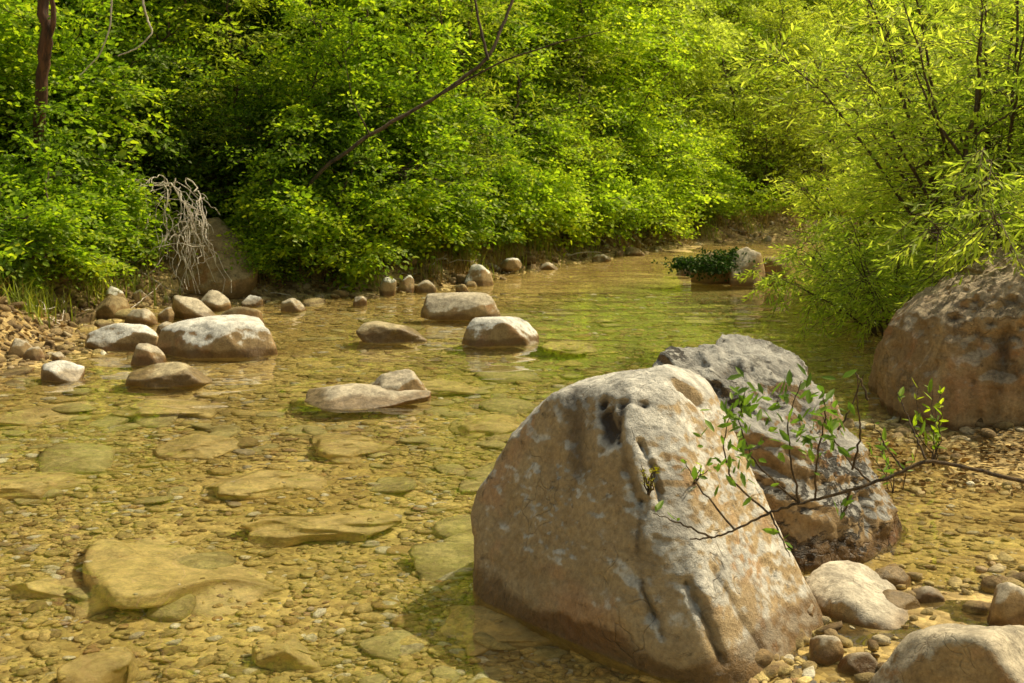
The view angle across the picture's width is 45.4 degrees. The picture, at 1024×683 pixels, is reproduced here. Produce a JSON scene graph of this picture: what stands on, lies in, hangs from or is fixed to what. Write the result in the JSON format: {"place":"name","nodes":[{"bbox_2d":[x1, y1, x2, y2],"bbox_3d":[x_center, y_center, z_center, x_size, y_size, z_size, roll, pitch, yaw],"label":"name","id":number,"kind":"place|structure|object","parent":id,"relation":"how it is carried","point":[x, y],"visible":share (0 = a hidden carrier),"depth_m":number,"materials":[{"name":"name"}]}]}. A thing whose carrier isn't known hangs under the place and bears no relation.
{"place":"outdoors","nodes":[
{"label":"outdoors","id":0,"kind":"place"},
{"bbox_2d":[0,237,1023,682],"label":"water","id":1,"kind":"structure","parent":0,"point":[250,519],"depth_m":6.08,"materials":[{"name":"liquid"}]},
{"bbox_2d":[41,360,84,381],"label":"rock","id":2,"kind":"object","parent":1,"relation":"on","point":[61,371],"visible":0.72,"depth_m":9.15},
{"bbox_2d":[85,323,158,351],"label":"rock","id":3,"kind":"object","parent":1,"relation":"on","point":[115,337],"visible":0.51,"depth_m":10.51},
{"bbox_2d":[130,343,165,365],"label":"rock","id":4,"kind":"object","parent":1,"relation":"on","point":[146,354],"visible":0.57,"depth_m":9.76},
{"bbox_2d":[125,362,212,387],"bbox_3d":[-2.540,0.262,9.100,0.648,0.234,0.541,0,9,0],"label":"rock","id":5,"kind":"object","parent":1,"relation":"on","point":[172,374],"visible":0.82,"depth_m":8.89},
{"bbox_2d":[172,295,214,319],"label":"rock","id":6,"kind":"object","parent":1,"relation":"on","point":[185,307],"visible":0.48,"depth_m":12.44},
{"bbox_2d":[157,314,277,358],"bbox_3d":[-2.501,0.014,10.418,1.056,0.448,0.707,0,9,0],"label":"rock","id":7,"kind":"object","parent":1,"relation":"on","point":[229,336],"visible":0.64,"depth_m":10.17,"materials":[{"name":"stone"}]},
{"bbox_2d":[304,383,430,408],"bbox_3d":[-0.994,0.396,8.372,0.880,0.196,0.617,0,9,0],"label":"rock","id":8,"kind":"object","parent":1,"relation":"on","point":[353,396],"visible":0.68,"depth_m":8.25,"materials":[{"name":"stone"}]},
{"bbox_2d":[372,369,426,390],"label":"rock","id":9,"kind":"object","parent":8,"relation":"on","point":[402,380],"visible":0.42,"depth_m":8.39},
{"bbox_2d":[356,321,426,343],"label":"rock","id":10,"kind":"object","parent":1,"relation":"on","point":[379,332],"visible":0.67,"depth_m":10.94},
{"bbox_2d":[421,292,500,320],"bbox_3d":[-0.506,-0.308,12.556,0.861,0.381,0.506,0,9,0],"label":"rock","id":11,"kind":"object","parent":1,"relation":"on","point":[464,306],"visible":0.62,"depth_m":12.38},
{"bbox_2d":[462,316,538,345],"bbox_3d":[-0.102,-0.054,10.944,0.699,0.353,0.558,0,9,0],"label":"rock","id":12,"kind":"object","parent":1,"relation":"on","point":[499,331],"visible":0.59,"depth_m":10.75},
{"bbox_2d":[471,364,824,682],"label":"boulder","id":13,"kind":"object","parent":1,"relation":"on","point":[577,541],"visible":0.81,"depth_m":4.30,"materials":[{"name":"stone"}]},
{"bbox_2d":[728,247,764,285],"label":"rock","id":14,"kind":"object","parent":1,"relation":"on","point":[751,255],"visible":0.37,"depth_m":15.48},
{"bbox_2d":[651,245,769,281],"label":"plant","id":15,"kind":"object","parent":14,"relation":"on","point":[720,261],"visible":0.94,"depth_m":15.49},
{"bbox_2d":[652,334,902,570],"bbox_3d":[1.240,0.570,5.812,1.314,1.151,1.737,0,9,0],"label":"boulder","id":16,"kind":"object","parent":1,"relation":"on","point":[868,526],"visible":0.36,"depth_m":5.27,"materials":[{"name":"stone"}]},
{"bbox_2d":[868,240,1023,430],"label":"boulder","id":17,"kind":"object","parent":1,"relation":"on","point":[962,343],"visible":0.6,"depth_m":7.58,"materials":[{"name":"stone"}]},
{"bbox_2d":[0,2,1023,662],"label":"ground","id":18,"kind":"structure","parent":0,"point":[782,232],"depth_m":13.86,"materials":[{"name":"soil"}]},
{"bbox_2d":[32,0,55,183],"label":"tree trunk","id":19,"kind":"object","parent":18,"relation":"on","point":[44,49],"visible":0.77,"depth_m":12.48,"materials":[{"name":"brown plant"}]},
{"bbox_2d":[0,146,114,299],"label":"bush","id":20,"kind":"object","parent":18,"relation":"on","point":[49,221],"visible":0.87,"depth_m":11.56,"materials":[{"name":"green plant"}]},
{"bbox_2d":[0,137,136,289],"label":"bush","id":21,"kind":"object","parent":18,"relation":"on","point":[101,259],"visible":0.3,"depth_m":12.25,"materials":[{"name":"green plant"}]},
{"bbox_2d":[0,157,142,277],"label":"bush","id":22,"kind":"object","parent":18,"relation":"on","point":[111,206],"visible":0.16,"depth_m":12.63,"materials":[{"name":"green plant"}]},
{"bbox_2d":[0,0,144,173],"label":"sapling","id":23,"kind":"object","parent":18,"relation":"on","point":[54,77],"visible":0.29,"depth_m":13.00,"materials":[{"name":"green plant"}]},
{"bbox_2d":[1,147,176,251],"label":"bush","id":24,"kind":"object","parent":18,"relation":"on","point":[140,202],"visible":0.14,"depth_m":13.45,"materials":[{"name":"green plant"}]},
{"bbox_2d":[4,120,173,270],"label":"bush","id":25,"kind":"object","parent":18,"relation":"on","point":[144,250],"visible":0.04,"depth_m":13.46,"materials":[{"name":"green plant"}]},
{"bbox_2d":[0,0,181,209],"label":"leafy shrub","id":26,"kind":"object","parent":18,"relation":"on","point":[5,15],"visible":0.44,"depth_m":13.17,"materials":[{"name":"green plant"}]},
{"bbox_2d":[0,0,187,197],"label":"leafy shrub","id":27,"kind":"object","parent":18,"relation":"on","point":[81,60],"visible":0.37,"depth_m":13.39,"materials":[{"name":"green plant"}]},
{"bbox_2d":[6,0,198,153],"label":"young tree","id":28,"kind":"object","parent":18,"relation":"on","point":[120,24],"visible":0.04,"depth_m":15.26,"materials":[{"name":"green plant"}]},
{"bbox_2d":[22,0,183,187],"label":"sapling","id":29,"kind":"object","parent":18,"relation":"on","point":[123,31],"visible":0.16,"depth_m":14.41,"materials":[{"name":"green plant"}]},
{"bbox_2d":[53,157,176,286],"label":"bush","id":30,"kind":"object","parent":18,"relation":"on","point":[127,241],"visible":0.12,"depth_m":13.30,"materials":[{"name":"green plant"}]},
{"bbox_2d":[0,1,234,227],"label":"leafy shrub","id":31,"kind":"object","parent":18,"relation":"on","point":[160,62],"visible":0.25,"depth_m":14.57,"materials":[{"name":"green plant"}]},
{"bbox_2d":[96,209,182,267],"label":"bush","id":32,"kind":"object","parent":18,"relation":"on","point":[160,239],"visible":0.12,"depth_m":13.95,"materials":[{"name":"green plant"}]},
{"bbox_2d":[19,0,271,210],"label":"leafy shrub","id":33,"kind":"object","parent":18,"relation":"on","point":[199,49],"visible":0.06,"depth_m":15.56,"materials":[{"name":"green plant"}]},
{"bbox_2d":[71,0,255,220],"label":"sapling","id":34,"kind":"object","parent":18,"relation":"on","point":[175,9],"visible":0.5,"depth_m":14.93,"materials":[{"name":"green plant"}]},
{"bbox_2d":[61,0,333,176],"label":"leafy shrub","id":35,"kind":"object","parent":18,"relation":"on","point":[219,5],"visible":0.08,"depth_m":16.04,"materials":[{"name":"green plant"}]},
{"bbox_2d":[61,0,343,173],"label":"young tree","id":36,"kind":"object","parent":18,"relation":"on","point":[282,38],"visible":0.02,"depth_m":16.48,"materials":[{"name":"green plant"}]},
{"bbox_2d":[154,217,257,299],"bbox_3d":[-3.707,-0.938,14.542,1.585,1.070,1.614,0,9,0],"label":"boulder","id":37,"kind":"object","parent":18,"relation":"on","point":[244,283],"visible":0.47,"depth_m":13.98,"materials":[{"name":"stone"}]},
{"bbox_2d":[104,175,231,293],"bbox_3d":[-3.830,-1.140,13.801,1.463,1.478,1.091,0,9,0],"label":"root tangle","id":38,"kind":"object","parent":37,"relation":"on","point":[185,203],"visible":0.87,"depth_m":13.72,"materials":[{"name":"grey wood"}]},
{"bbox_2d":[1,284,417,384],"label":"cobbles","id":39,"kind":"object","parent":18,"relation":"on","point":[122,314],"visible":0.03,"depth_m":12.44,"materials":[{"name":"stone"}]},
{"bbox_2d":[120,0,310,231],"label":"sapling","id":40,"kind":"object","parent":18,"relation":"on","point":[232,64],"visible":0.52,"depth_m":15.09,"materials":[{"name":"green plant"}]},
{"bbox_2d":[213,197,316,290],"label":"bush","id":41,"kind":"object","parent":18,"relation":"on","point":[244,239],"visible":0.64,"depth_m":14.13,"materials":[{"name":"green plant"}]},
{"bbox_2d":[158,15,426,237],"bbox_3d":[-2.962,-2.646,15.604,3.197,3.148,3.543,-8,12,-41],"label":"leafy shrub","id":42,"kind":"object","parent":18,"relation":"on","point":[243,115],"visible":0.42,"depth_m":14.74,"materials":[{"name":"green plant"}]},
{"bbox_2d":[216,144,372,277],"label":"bush","id":43,"kind":"object","parent":18,"relation":"on","point":[257,220],"visible":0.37,"depth_m":14.24,"materials":[{"name":"green plant"}]},
{"bbox_2d":[211,0,397,203],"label":"sapling","id":44,"kind":"object","parent":18,"relation":"on","point":[312,58],"visible":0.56,"depth_m":14.73,"materials":[{"name":"green plant"}]},
{"bbox_2d":[147,0,471,238],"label":"leafy shrub","id":45,"kind":"object","parent":18,"relation":"on","point":[304,149],"visible":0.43,"depth_m":14.74,"materials":[{"name":"green plant"}]},
{"bbox_2d":[225,159,403,291],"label":"bush","id":46,"kind":"object","parent":18,"relation":"on","point":[300,217],"visible":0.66,"depth_m":14.15,"materials":[{"name":"green plant"}]},
{"bbox_2d":[114,0,515,178],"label":"young tree","id":47,"kind":"object","parent":18,"relation":"on","point":[331,49],"visible":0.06,"depth_m":16.83,"materials":[{"name":"green plant"}]},
{"bbox_2d":[240,134,435,281],"bbox_3d":[-2.045,-1.584,14.817,2.481,1.833,2.236,-3,10,-21],"label":"bush","id":48,"kind":"object","parent":18,"relation":"on","point":[372,210],"visible":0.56,"depth_m":14.47,"materials":[{"name":"green plant"}]},
{"bbox_2d":[244,0,443,222],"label":"sapling","id":49,"kind":"object","parent":18,"relation":"on","point":[348,21],"visible":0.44,"depth_m":14.94,"materials":[{"name":"green plant"}]},
{"bbox_2d":[173,19,532,237],"bbox_3d":[-1.987,-2.679,15.906,4.521,3.269,3.897,0,9,-3],"label":"leafy shrub","id":50,"kind":"object","parent":18,"relation":"on","point":[408,130],"visible":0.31,"depth_m":15.17,"materials":[{"name":"green plant"}]},
{"bbox_2d":[201,0,534,154],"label":"young tree","id":51,"kind":"object","parent":18,"relation":"on","point":[371,15],"visible":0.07,"depth_m":17.12,"materials":[{"name":"green plant"}]},
{"bbox_2d":[0,211,827,367],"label":"shore rubble","id":52,"kind":"object","parent":18,"relation":"on","point":[89,316],"visible":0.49,"depth_m":14.39,"materials":[{"name":"stone"}]},
{"bbox_2d":[347,0,503,186],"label":"sapling","id":53,"kind":"object","parent":18,"relation":"on","point":[396,28],"visible":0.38,"depth_m":16.04,"materials":[{"name":"green plant"}]},
{"bbox_2d":[313,19,541,255],"bbox_3d":[-1.453,-2.666,16.562,4.255,3.077,3.667,-2,9,-13],"label":"leafy shrub","id":54,"kind":"object","parent":18,"relation":"on","point":[442,55],"visible":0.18,"depth_m":15.83,"materials":[{"name":"green plant"}]},
{"bbox_2d":[0,206,857,341],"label":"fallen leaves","id":55,"kind":"object","parent":18,"relation":"on","point":[7,328],"visible":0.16,"depth_m":15.00,"materials":[{"name":"brown plant"}]},
{"bbox_2d":[358,146,500,268],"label":"bush","id":56,"kind":"object","parent":18,"relation":"on","point":[429,204],"visible":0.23,"depth_m":15.33,"materials":[{"name":"green plant"}]},
{"bbox_2d":[0,196,865,328],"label":"grass","id":57,"kind":"structure","parent":18,"relation":"on","point":[30,303],"depth_m":13.76,"materials":[{"name":"plant"}]},
{"bbox_2d":[0,170,874,273],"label":"undergrowth","id":58,"kind":"object","parent":18,"relation":"on","point":[21,252],"visible":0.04,"depth_m":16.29,"materials":[{"name":"green plant"}]},
{"bbox_2d":[384,131,519,266],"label":"bush","id":59,"kind":"object","parent":18,"relation":"on","point":[477,230],"visible":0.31,"depth_m":15.86,"materials":[{"name":"green plant"}]},
{"bbox_2d":[330,0,579,189],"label":"young tree","id":60,"kind":"object","parent":18,"relation":"on","point":[511,88],"visible":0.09,"depth_m":18.66,"materials":[{"name":"green plant"}]},
{"bbox_2d":[306,0,609,192],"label":"leaning tree","id":61,"kind":"object","parent":18,"relation":"on","point":[458,82],"visible":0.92,"depth_m":14.31,"materials":[{"name":"brown plant"}]},
{"bbox_2d":[406,0,570,186],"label":"sapling","id":62,"kind":"object","parent":18,"relation":"on","point":[470,17],"visible":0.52,"depth_m":17.04,"materials":[{"name":"green plant"}]},
{"bbox_2d":[457,150,558,252],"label":"bush","id":63,"kind":"object","parent":18,"relation":"on","point":[511,208],"visible":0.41,"depth_m":17.03,"materials":[{"name":"green plant"}]},
{"bbox_2d":[408,46,628,245],"bbox_3d":[-0.587,-2.971,19.006,3.786,3.121,4.054,-4,10,-25],"label":"leafy shrub","id":64,"kind":"object","parent":18,"relation":"on","point":[542,134],"visible":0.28,"depth_m":18.51,"materials":[{"name":"green plant"}]},
{"bbox_2d":[462,0,597,224],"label":"sapling","id":65,"kind":"object","parent":18,"relation":"on","point":[515,71],"visible":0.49,"depth_m":18.48,"materials":[{"name":"green plant"}]},
{"bbox_2d":[412,0,659,175],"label":"young tree","id":66,"kind":"object","parent":18,"relation":"on","point":[571,33],"visible":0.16,"depth_m":20.30,"materials":[{"name":"green plant"}]},
{"bbox_2d":[481,145,590,250],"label":"bush","id":67,"kind":"object","parent":18,"relation":"on","point":[551,193],"visible":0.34,"depth_m":17.80,"materials":[{"name":"green plant"}]},
{"bbox_2d":[257,203,867,289],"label":"riverbank","id":68,"kind":"structure","parent":18,"relation":"on","point":[460,265],"depth_m":18.23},
{"bbox_2d":[511,99,620,227],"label":"bush","id":69,"kind":"object","parent":18,"relation":"on","point":[585,155],"visible":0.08,"depth_m":19.62,"materials":[{"name":"green plant"}]},
{"bbox_2d":[504,0,641,182],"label":"sapling","id":70,"kind":"object","parent":18,"relation":"on","point":[580,92],"visible":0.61,"depth_m":19.71,"materials":[{"name":"green plant"}]},
{"bbox_2d":[528,141,654,255],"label":"bush","id":71,"kind":"object","parent":18,"relation":"on","point":[600,200],"visible":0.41,"depth_m":18.95,"materials":[{"name":"green plant"}]},
{"bbox_2d":[484,0,727,188],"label":"young tree","id":72,"kind":"object","parent":18,"relation":"on","point":[644,29],"visible":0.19,"depth_m":21.00,"materials":[{"name":"green plant"}]},
{"bbox_2d":[567,152,667,250],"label":"bush","id":73,"kind":"object","parent":18,"relation":"on","point":[616,186],"visible":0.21,"depth_m":19.90,"materials":[{"name":"green plant"}]},
{"bbox_2d":[515,49,721,230],"bbox_3d":[1.614,-3.375,20.791,3.786,3.121,4.054,5,10,27],"label":"leafy shrub","id":74,"kind":"object","parent":18,"relation":"on","point":[648,143],"visible":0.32,"depth_m":20.69,"materials":[{"name":"green plant"}]},
{"bbox_2d":[547,0,694,192],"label":"sapling","id":75,"kind":"object","parent":18,"relation":"on","point":[641,82],"visible":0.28,"depth_m":21.07,"materials":[{"name":"green plant"}]},
{"bbox_2d":[535,0,784,174],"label":"young tree","id":76,"kind":"object","parent":18,"relation":"on","point":[714,33],"visible":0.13,"depth_m":23.40,"materials":[{"name":"green plant"}]},
{"bbox_2d":[595,139,728,244],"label":"bush","id":77,"kind":"object","parent":18,"relation":"on","point":[681,200],"visible":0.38,"depth_m":21.31,"materials":[{"name":"green plant"}]},
{"bbox_2d":[593,103,742,234],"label":"leafy shrub","id":78,"kind":"object","parent":18,"relation":"on","point":[720,195],"visible":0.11,"depth_m":22.19,"materials":[{"name":"green plant"}]},
{"bbox_2d":[611,0,738,181],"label":"sapling","id":79,"kind":"object","parent":18,"relation":"on","point":[704,96],"visible":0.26,"depth_m":22.72,"materials":[{"name":"green plant"}]},
{"bbox_2d":[629,40,764,161],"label":"willow bush","id":80,"kind":"object","parent":18,"relation":"on","point":[698,98],"visible":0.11,"depth_m":25.97,"materials":[{"name":"green plant"}]},
{"bbox_2d":[636,80,771,218],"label":"leafy shrub","id":81,"kind":"object","parent":18,"relation":"on","point":[721,153],"visible":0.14,"depth_m":23.50,"materials":[{"name":"green plant"}]},
{"bbox_2d":[667,132,770,224],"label":"bush","id":82,"kind":"object","parent":18,"relation":"on","point":[739,183],"visible":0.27,"depth_m":23.35,"materials":[{"name":"green plant"}]},
{"bbox_2d":[672,84,786,204],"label":"willow bush","id":83,"kind":"object","parent":18,"relation":"on","point":[753,155],"visible":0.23,"depth_m":24.96,"materials":[{"name":"green plant"}]},
{"bbox_2d":[669,0,793,190],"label":"sapling","id":84,"kind":"object","parent":18,"relation":"on","point":[755,22],"visible":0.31,"depth_m":25.06,"materials":[{"name":"green plant"}]},
{"bbox_2d":[678,0,847,127],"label":"young tree","id":85,"kind":"object","parent":18,"relation":"on","point":[746,5],"visible":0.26,"depth_m":27.98,"materials":[{"name":"green plant"}]},
{"bbox_2d":[703,66,839,204],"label":"willow bush","id":86,"kind":"object","parent":18,"relation":"on","point":[788,159],"visible":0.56,"depth_m":25.38,"materials":[{"name":"green plant"}]},
{"bbox_2d":[730,0,857,200],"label":"sapling","id":87,"kind":"object","parent":18,"relation":"on","point":[779,32],"visible":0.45,"depth_m":25.45,"materials":[{"name":"green plant"}]},
{"bbox_2d":[759,70,877,196],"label":"willow bush","id":88,"kind":"object","parent":18,"relation":"on","point":[835,141],"visible":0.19,"depth_m":26.15,"materials":[{"name":"green plant"}]},
{"bbox_2d":[758,0,892,231],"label":"sapling","id":89,"kind":"object","parent":18,"relation":"on","point":[801,175],"visible":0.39,"depth_m":23.61,"materials":[{"name":"green plant"}]},
{"bbox_2d":[809,635,843,665],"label":"rock","id":90,"kind":"object","parent":18,"relation":"on","point":[829,649],"visible":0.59,"depth_m":4.10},
{"bbox_2d":[733,217,937,318],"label":"willow bush","id":91,"kind":"object","parent":18,"relation":"on","point":[812,229],"visible":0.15,"depth_m":13.08,"materials":[{"name":"green plant"}]},
{"bbox_2d":[653,364,1023,556],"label":"overhanging branch","id":92,"kind":"object","parent":18,"relation":"on","point":[830,425],"visible":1,"depth_m":3.39,"materials":[{"name":"green plant"}]},
{"bbox_2d":[806,560,908,628],"bbox_3d":[1.352,1.083,4.774,0.430,0.417,0.789,1,9,7],"label":"rock","id":93,"kind":"object","parent":18,"relation":"on","point":[848,591],"visible":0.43,"depth_m":4.55,"materials":[{"name":"stone"}]},
{"bbox_2d":[837,652,878,674],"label":"rock","id":94,"kind":"object","parent":18,"relation":"on","point":[855,663],"visible":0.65,"depth_m":4.01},
{"bbox_2d":[763,94,956,272],"bbox_3d":[4.380,-1.792,14.338,2.838,2.632,2.533,3,14,21],"label":"willow bush","id":95,"kind":"object","parent":18,"relation":"on","point":[838,191],"visible":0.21,"depth_m":14.43,"materials":[{"name":"green plant"}]},
{"bbox_2d":[740,211,984,347],"bbox_3d":[3.470,-0.535,11.402,2.825,1.420,2.527,-2,9,-14],"label":"willow bush","id":96,"kind":"object","parent":18,"relation":"on","point":[876,300],"visible":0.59,"depth_m":11.14,"materials":[{"name":"green plant"}]},
{"bbox_2d":[720,0,1023,307],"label":"willow bush","id":97,"kind":"object","parent":18,"relation":"on","point":[915,125],"visible":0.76,"depth_m":10.09,"materials":[{"name":"green plant"}]},
{"bbox_2d":[793,0,962,125],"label":"young tree","id":98,"kind":"object","parent":18,"relation":"on","point":[870,31],"visible":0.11,"depth_m":29.52,"materials":[{"name":"green plant"}]},
{"bbox_2d":[748,413,1023,682],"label":"gravel","id":99,"kind":"structure","parent":18,"relation":"on","point":[808,667],"depth_m":4.63,"materials":[{"name":"gravel"}]},
{"bbox_2d":[755,554,1023,682],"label":"pebbles","id":100,"kind":"object","parent":18,"relation":"on","point":[764,657],"visible":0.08,"depth_m":4.24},
{"bbox_2d":[825,2,1023,281],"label":"willow bush","id":101,"kind":"object","parent":18,"relation":"on","point":[926,128],"visible":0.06,"depth_m":12.71,"materials":[{"name":"green plant"}]},
{"bbox_2d":[912,379,947,464],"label":"seedling","id":102,"kind":"object","parent":18,"relation":"on","point":[936,437],"visible":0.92,"depth_m":6.67,"materials":[{"name":"green plant"}]},
{"bbox_2d":[861,421,1023,495],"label":"fallen leaves","id":103,"kind":"object","parent":18,"relation":"on","point":[952,473],"visible":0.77,"depth_m":6.75,"materials":[{"name":"brown plant"}]},
{"bbox_2d":[867,147,1023,316],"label":"willow bush","id":104,"kind":"object","parent":18,"relation":"on","point":[958,247],"visible":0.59,"depth_m":8.24,"materials":[{"name":"green plant"}]},
{"bbox_2d":[869,623,1023,682],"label":"rock","id":105,"kind":"object","parent":18,"relation":"on","point":[950,653],"visible":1,"depth_m":3.63,"materials":[{"name":"stone"}]},
{"bbox_2d":[915,30,1023,227],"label":"willow sapling","id":106,"kind":"object","parent":18,"relation":"on","point":[958,152],"visible":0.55,"depth_m":9.67,"materials":[{"name":"brown plant"}]},
{"bbox_2d":[987,582,1023,625],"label":"rock","id":107,"kind":"object","parent":18,"relation":"on","point":[1006,606],"visible":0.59,"depth_m":4.37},
{"bbox_2d":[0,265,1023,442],"bbox_3d":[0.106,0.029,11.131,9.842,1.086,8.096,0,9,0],"label":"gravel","id":108,"kind":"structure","parent":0,"point":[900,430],"depth_m":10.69,"materials":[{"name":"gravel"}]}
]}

